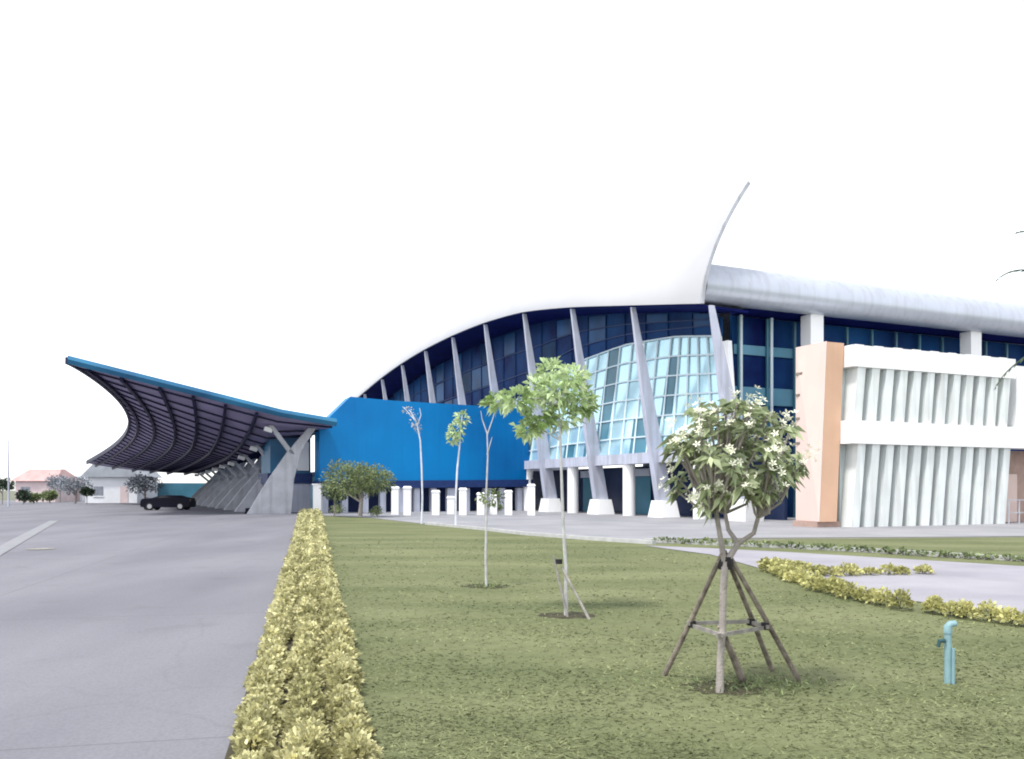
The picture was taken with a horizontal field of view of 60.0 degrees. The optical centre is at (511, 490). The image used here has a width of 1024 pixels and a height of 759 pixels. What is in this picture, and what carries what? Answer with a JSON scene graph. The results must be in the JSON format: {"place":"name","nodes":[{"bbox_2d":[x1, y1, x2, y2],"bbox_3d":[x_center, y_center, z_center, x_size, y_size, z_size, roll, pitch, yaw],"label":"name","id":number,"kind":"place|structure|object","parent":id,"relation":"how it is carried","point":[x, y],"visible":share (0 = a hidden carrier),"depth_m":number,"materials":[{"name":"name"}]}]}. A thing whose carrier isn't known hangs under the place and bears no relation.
{"place":"outdoors","nodes":[
{"label":"outdoors","id":0,"kind":"place"},
{"bbox_2d":[11,469,80,501],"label":"house","id":1,"kind":"structure","parent":0,"point":[32,480],"depth_m":122.93,"materials":[{"name":"white paint"}]},
{"bbox_2d":[41,487,48,501],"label":"door","id":2,"kind":"structure","parent":1,"relation":"in","point":[42,488],"depth_m":122.43,"materials":[{"name":"white"}]},
{"bbox_2d":[76,476,85,500],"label":"house","id":3,"kind":"structure","parent":0,"point":[80,497],"depth_m":128.50,"materials":[{"name":"white paint"}]},
{"bbox_2d":[0,501,312,758],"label":"road","id":4,"kind":"structure","parent":0,"point":[131,630],"depth_m":10.53,"materials":[{"name":"grey asphalt"}]},
{"bbox_2d":[0,436,9,505],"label":"street lamp","id":5,"kind":"object","parent":4,"relation":"on","point":[8,472],"visible":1,"depth_m":87.94,"materials":[{"name":"metal"}]},
{"bbox_2d":[0,477,14,504],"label":"distant tree","id":6,"kind":"object","parent":4,"relation":"on","point":[3,484],"visible":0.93,"depth_m":99.85,"materials":[{"name":"green plant"}]},
{"bbox_2d":[15,489,31,503],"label":"distant tree","id":7,"kind":"object","parent":4,"relation":"on","point":[23,495],"visible":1,"depth_m":103.59,"materials":[{"name":"green plant"}]},
{"bbox_2d":[0,521,56,554],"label":"road line","id":8,"kind":"object","parent":4,"relation":"on","point":[9,545],"visible":1,"depth_m":29.15,"materials":[{"name":"paint"}]},
{"bbox_2d":[28,548,54,549],"bbox_3d":[-12.778,1.580,24.039,0.715,0.001,0.718,0,0,0],"label":"manhole cover","id":9,"kind":"object","parent":4,"relation":"on","point":[39,548],"visible":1,"depth_m":24.13,"materials":[{"name":"grey metal"}]},
{"bbox_2d":[41,489,57,502],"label":"distant tree","id":10,"kind":"object","parent":4,"relation":"on","point":[50,495],"visible":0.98,"depth_m":111.88,"materials":[{"name":"green plant"}]},
{"bbox_2d":[44,473,70,501],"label":"distant tree","id":11,"kind":"object","parent":4,"relation":"on","point":[50,484],"visible":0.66,"depth_m":117.43,"materials":[{"name":"grey plant"}]},
{"bbox_2d":[56,476,92,503],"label":"distant tree","id":12,"kind":"object","parent":4,"relation":"on","point":[72,484],"visible":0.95,"depth_m":107.28,"materials":[{"name":"grey plant"}]},
{"bbox_2d":[78,486,94,503],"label":"distant tree","id":13,"kind":"object","parent":4,"relation":"on","point":[86,491],"visible":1,"depth_m":100.67,"materials":[{"name":"green plant"}]},
{"bbox_2d":[80,464,161,502],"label":"house","id":14,"kind":"structure","parent":4,"relation":"on","point":[108,485],"depth_m":112.50,"materials":[{"name":"white paint"}]},
{"bbox_2d":[93,486,103,496],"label":"window","id":15,"kind":"structure","parent":14,"relation":"in","point":[98,489],"depth_m":112.46,"materials":[{"name":"white paint"}]},
{"bbox_2d":[120,486,127,502],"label":"door","id":16,"kind":"structure","parent":14,"relation":"in","point":[123,494],"depth_m":112.43,"materials":[{"name":"white"}]},
{"bbox_2d":[123,472,163,498],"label":"distant tree","id":17,"kind":"object","parent":4,"relation":"on","point":[144,486],"visible":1,"depth_m":103.39,"materials":[{"name":"grey plant"}]},
{"bbox_2d":[140,495,195,509],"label":"parked car","id":18,"kind":"object","parent":4,"relation":"on","point":[179,502],"visible":0.98,"depth_m":71.17,"materials":[{"name":"black paint"}]},
{"bbox_2d":[65,355,336,513],"bbox_3d":[-31.770,-3.260,83.767,16.415,9.720,60.313,0,0,-25],"label":"entrance canopy","id":19,"kind":"object","parent":4,"relation":"on","point":[173,427],"visible":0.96,"depth_m":64.25,"materials":[{"name":"metal"}]},
{"bbox_2d":[158,472,314,507],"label":"glazed pavilion","id":20,"kind":"structure","parent":4,"relation":"on","point":[187,489],"depth_m":120.47,"materials":[{"name":"teal glass"}]},
{"bbox_2d":[259,437,311,511],"bbox_3d":[-16.985,-1.125,66.335,3.200,5.450,4.230,0,0,-25],"label":"glazed lobby","id":21,"kind":"object","parent":4,"relation":"on","point":[275,451],"visible":0.57,"depth_m":64.79,"materials":[{"name":"glass"}]},
{"bbox_2d":[297,442,308,470],"bbox_3d":[-15.277,-2.500,64.823,0.850,2.100,0.060,0,0,-25],"label":"window","id":22,"kind":"structure","parent":21,"relation":"in","point":[303,463],"depth_m":64.83,"materials":[{"name":"grey glass"}]},
{"bbox_2d":[225,602,354,758],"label":"hedge bed soil","id":23,"kind":"structure","parent":4,"relation":"on","point":[230,751],"depth_m":6.02,"materials":[{"name":"brown soil"}]},
{"bbox_2d":[227,508,306,758],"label":"hedge row","id":24,"kind":"object","parent":23,"relation":"on","point":[258,711],"visible":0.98,"depth_m":6.96,"materials":[{"name":"yellow plant"}]},
{"bbox_2d":[273,508,333,758],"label":"hedge row","id":25,"kind":"object","parent":23,"relation":"on","point":[304,726],"visible":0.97,"depth_m":6.90,"materials":[{"name":"yellow plant"}]},
{"bbox_2d":[313,508,382,758],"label":"hedge row","id":26,"kind":"object","parent":23,"relation":"on","point":[342,670],"visible":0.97,"depth_m":6.93,"materials":[{"name":"yellow plant"}]},
{"bbox_2d":[0,0,1023,490],"label":"sky","id":27,"kind":"structure","parent":0,"point":[265,202],"materials":[{"name":"white"}]},
{"bbox_2d":[0,491,1023,543],"bbox_3d":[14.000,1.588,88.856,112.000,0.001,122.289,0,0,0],"label":"plaza","id":28,"kind":"structure","parent":0,"point":[616,525],"depth_m":37.99,"materials":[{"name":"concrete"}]},
{"bbox_2d":[27,492,42,503],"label":"distant tree","id":29,"kind":"object","parent":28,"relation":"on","point":[37,497],"visible":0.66,"depth_m":107.82,"materials":[{"name":"green plant"}]},
{"bbox_2d":[312,484,322,512],"bbox_3d":[-13.440,0.565,61.391,0.680,2.070,0.680,0,0,0],"label":"gate post","id":30,"kind":"object","parent":28,"relation":"on","point":[317,499],"visible":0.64,"depth_m":61.11,"materials":[{"name":"white paint"}]},
{"bbox_2d":[322,484,348,515],"bbox_3d":[-10.982,0.573,55.019,1.765,2.038,1.794,0,0,41],"label":"dark shrub","id":31,"kind":"object","parent":28,"relation":"on","point":[330,494],"visible":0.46,"depth_m":54.76,"materials":[{"name":"green plant"}]},
{"bbox_2d":[328,503,345,513],"bbox_3d":[-11.597,1.230,58.707,1.159,0.785,1.162,0,0,-30],"label":"bush","id":32,"kind":"object","parent":28,"relation":"on","point":[338,510],"visible":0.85,"depth_m":58.58,"materials":[{"name":"green plant"}]},
{"bbox_2d":[318,458,397,516],"bbox_3d":[-9.170,-0.163,53.053,4.767,3.531,4.325,0,0,-36],"label":"round tree","id":33,"kind":"object","parent":28,"relation":"on","point":[360,481],"visible":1,"depth_m":52.42,"materials":[{"name":"green plant"}]},
{"bbox_2d":[367,505,384,516],"bbox_3d":[-8.002,1.242,52.516,1.022,0.716,1.138,0,0,0],"label":"bush","id":34,"kind":"object","parent":28,"relation":"on","point":[377,510],"visible":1,"depth_m":52.37,"materials":[{"name":"green plant"}]},
{"bbox_2d":[391,486,399,514],"bbox_3d":[-7.688,0.665,58.456,0.580,1.870,0.580,0,0,0],"label":"white bollard","id":35,"kind":"object","parent":28,"relation":"on","point":[395,500],"visible":0.89,"depth_m":58.22,"materials":[{"name":"paint"}]},
{"bbox_2d":[403,486,411,514],"bbox_3d":[-6.712,0.665,56.940,0.580,1.870,0.580,0,0,0],"label":"white bollard","id":36,"kind":"object","parent":28,"relation":"on","point":[407,500],"visible":0.89,"depth_m":56.70,"materials":[{"name":"paint"}]},
{"bbox_2d":[313,397,532,512],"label":"blue screen","id":37,"kind":"object","parent":28,"relation":"on","point":[370,431],"visible":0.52,"depth_m":65.80,"materials":[{"name":"paint"}]},
{"bbox_2d":[431,490,439,514],"bbox_3d":[-4.932,0.790,57.479,0.580,1.620,0.580,0,0,0],"label":"white bollard","id":38,"kind":"object","parent":28,"relation":"on","point":[435,502],"visible":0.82,"depth_m":57.24,"materials":[{"name":"paint"}]},
{"bbox_2d":[447,496,454,513],"bbox_3d":[-4.078,0.990,59.137,0.580,1.220,0.580,0,0,0],"label":"white bollard","id":39,"kind":"object","parent":28,"relation":"on","point":[450,504],"visible":0.86,"depth_m":58.90,"materials":[{"name":"paint"}]},
{"bbox_2d":[458,488,467,514],"bbox_3d":[-3.178,0.715,57.437,0.580,1.770,0.580,0,0,0],"label":"white bollard","id":40,"kind":"object","parent":28,"relation":"on","point":[462,501],"visible":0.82,"depth_m":57.20,"materials":[{"name":"paint"}]},
{"bbox_2d":[477,492,484,514],"bbox_3d":[-2.045,0.865,57.942,0.580,1.470,0.580,0,0,0],"label":"white bollard","id":41,"kind":"object","parent":28,"relation":"on","point":[480,508],"visible":0.64,"depth_m":57.70,"materials":[{"name":"paint"}]},
{"bbox_2d":[490,495,496,513],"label":"white bollard","id":42,"kind":"object","parent":28,"relation":"on","point":[493,510],"visible":0.46,"depth_m":58.70,"materials":[{"name":"paint"}]},
{"bbox_2d":[497,503,504,512],"bbox_3d":[-1.039,1.225,62.306,0.979,0.752,1.130,0,0,-18],"label":"bush","id":43,"kind":"object","parent":28,"relation":"on","point":[499,507],"visible":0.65,"depth_m":62.22,"materials":[{"name":"green plant"}]},
{"bbox_2d":[504,490,512,514],"bbox_3d":[-0.231,0.790,57.594,0.580,1.620,0.580,0,0,0],"label":"white bollard","id":44,"kind":"object","parent":28,"relation":"on","point":[508,502],"visible":0.89,"depth_m":57.35,"materials":[{"name":"paint"}]},
{"bbox_2d":[527,484,535,514],"bbox_3d":[1.232,0.590,56.917,0.580,2.020,0.580,0,0,0],"label":"white bollard","id":45,"kind":"object","parent":28,"relation":"on","point":[530,499],"visible":0.89,"depth_m":56.68,"materials":[{"name":"paint"}]},
{"bbox_2d":[425,522,655,543],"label":"lawn kerb","id":46,"kind":"structure","parent":28,"relation":"on","point":[638,541],"depth_m":30.30,"materials":[{"name":"concrete"}]},
{"bbox_2d":[349,181,1000,521],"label":"exhibition hall","id":47,"kind":"structure","parent":28,"relation":"on","point":[649,348],"depth_m":58.97,"materials":[{"name":"white metal"}]},
{"bbox_2d":[580,471,592,511],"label":"door","id":48,"kind":"structure","parent":47,"relation":"in","point":[587,493],"depth_m":66.27,"materials":[{"name":"teal glass"}]},
{"bbox_2d":[635,468,650,513],"bbox_3d":[8.624,0.065,59.474,0.220,3.030,2.400,0,0,-25],"label":"door","id":49,"kind":"structure","parent":47,"relation":"in","point":[642,484],"depth_m":59.25,"materials":[{"name":"teal glass"}]},
{"bbox_2d":[643,264,1023,516],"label":"side wing","id":50,"kind":"structure","parent":28,"relation":"on","point":[777,324],"depth_m":52.00,"materials":[{"name":"white metal"}]},
{"bbox_2d":[793,341,1023,526],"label":"louvred block","id":51,"kind":"structure","parent":28,"relation":"on","point":[907,437],"depth_m":39.65,"materials":[{"name":"white paint"}]},
{"bbox_2d":[1005,474,1016,521],"bbox_3d":[25.018,0.380,44.560,1.000,2.400,0.060,0,0,-25],"label":"door","id":52,"kind":"structure","parent":51,"relation":"in","point":[1012,479],"depth_m":44.59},
{"bbox_2d":[1008,499,1023,523],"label":"railing","id":53,"kind":"object","parent":28,"relation":"on","point":[1018,512],"visible":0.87,"depth_m":41.82,"materials":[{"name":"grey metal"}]},
{"bbox_2d":[324,516,1023,758],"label":"lawn","id":54,"kind":"structure","parent":0,"point":[355,532],"depth_m":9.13,"materials":[{"name":"green plant"}]},
{"bbox_2d":[402,406,422,523],"bbox_3d":[-4.777,-1.229,42.463,1.068,5.701,1.110,0,0,0],"label":"white sapling","id":55,"kind":"object","parent":54,"relation":"on","point":[417,427],"visible":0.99,"depth_m":42.42,"materials":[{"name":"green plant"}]},
{"bbox_2d":[445,409,470,524],"bbox_3d":[-2.317,-0.949,38.164,1.176,5.138,1.002,0,0,0],"label":"tufted sapling","id":56,"kind":"object","parent":54,"relation":"on","point":[455,437],"visible":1,"depth_m":38.26,"materials":[{"name":"green plant"}]},
{"bbox_2d":[457,581,514,588],"bbox_3d":[-0.443,1.553,14.774,0.980,0.092,0.890,0,0,0],"label":"weed patch","id":57,"kind":"object","parent":54,"relation":"on","point":[489,586],"visible":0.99,"depth_m":14.66,"materials":[{"name":"green plant"}]},
{"bbox_2d":[461,584,510,588],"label":"bare soil","id":58,"kind":"structure","parent":54,"relation":"on","point":[485,587],"depth_m":14.71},
{"bbox_2d":[475,413,504,585],"bbox_3d":[-0.335,0.145,14.778,0.472,2.951,0.529,0,0,33],"label":"bare sapling","id":59,"kind":"object","parent":58,"relation":"on","point":[484,499],"visible":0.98,"depth_m":14.66,"materials":[{"name":"grey plant"}]},
{"bbox_2d":[537,612,594,618],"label":"bare soil","id":60,"kind":"structure","parent":54,"relation":"on","point":[576,614],"depth_m":11.30,"materials":[{"name":"brown soil"}]},
{"bbox_2d":[477,356,600,614],"bbox_3d":[0.364,-0.088,11.421,1.639,3.416,1.218,0,0,0],"label":"lime sapling","id":61,"kind":"object","parent":60,"relation":"on","point":[531,398],"visible":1,"depth_m":11.32,"materials":[{"name":"green plant"}]},
{"bbox_2d":[552,556,589,619],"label":"sapling stakes","id":62,"kind":"object","parent":60,"relation":"on","point":[558,561],"visible":1,"depth_m":11.23,"materials":[{"name":"wood"}]},
{"bbox_2d":[682,681,771,695],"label":"bare soil","id":63,"kind":"structure","parent":54,"relation":"on","point":[735,692],"depth_m":7.10,"materials":[{"name":"brown soil"}]},
{"bbox_2d":[655,385,820,692],"bbox_3d":[1.765,0.397,7.012,1.275,2.448,1.140,0,0,0],"label":"frangipani tree","id":64,"kind":"object","parent":63,"relation":"on","point":[727,485],"visible":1,"depth_m":6.81,"materials":[{"name":"green plant"}]},
{"bbox_2d":[662,550,801,683],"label":"tree stakes","id":65,"kind":"object","parent":54,"relation":"on","point":[751,620],"visible":0.87,"depth_m":7.25,"materials":[{"name":"brown wood"}]},
{"bbox_2d":[630,669,855,697],"bbox_3d":[1.891,1.557,7.218,1.630,0.081,0.979,0,0,-21],"label":"weed tuft","id":66,"kind":"object","parent":54,"relation":"on","point":[730,686],"visible":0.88,"depth_m":7.21,"materials":[{"name":"green plant"}]},
{"bbox_2d":[642,538,1023,561],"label":"path kerb","id":67,"kind":"structure","parent":54,"relation":"on","point":[854,549],"depth_m":23.66,"materials":[{"name":"concrete"}]},
{"bbox_2d":[652,536,1023,561],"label":"hedge","id":68,"kind":"object","parent":54,"relation":"on","point":[890,550],"visible":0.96,"depth_m":22.82,"materials":[{"name":"green plant"}]},
{"bbox_2d":[756,556,936,575],"bbox_3d":[6.160,1.480,17.102,3.491,0.318,1.969,0,0,34],"label":"finger hedge","id":69,"kind":"object","parent":54,"relation":"on","point":[848,569],"visible":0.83,"depth_m":16.63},
{"bbox_2d":[757,558,1023,624],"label":"curved hedge","id":70,"kind":"object","parent":54,"relation":"on","point":[837,586],"visible":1,"depth_m":12.15,"materials":[{"name":"plant"}]},
{"bbox_2d":[936,620,956,684],"bbox_3d":[3.586,1.337,7.329,0.176,0.526,0.082,0,0,0],"label":"standpipe","id":71,"kind":"object","parent":54,"relation":"on","point":[949,664],"visible":1,"depth_m":7.31,"materials":[{"name":"blue plastic"}]},
{"bbox_2d":[645,545,1023,613],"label":"path","id":72,"kind":"structure","parent":0,"point":[979,583],"depth_m":16.32,"materials":[{"name":"concrete"}]},
{"label":"palm pit soil","id":73,"kind":"structure","parent":0,"visible":0},
{"bbox_2d":[993,231,1023,390],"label":"palm tree","id":74,"kind":"object","parent":73,"relation":"on","point":[1015,364],"visible":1,"depth_m":13.99,"materials":[{"name":"plant"}]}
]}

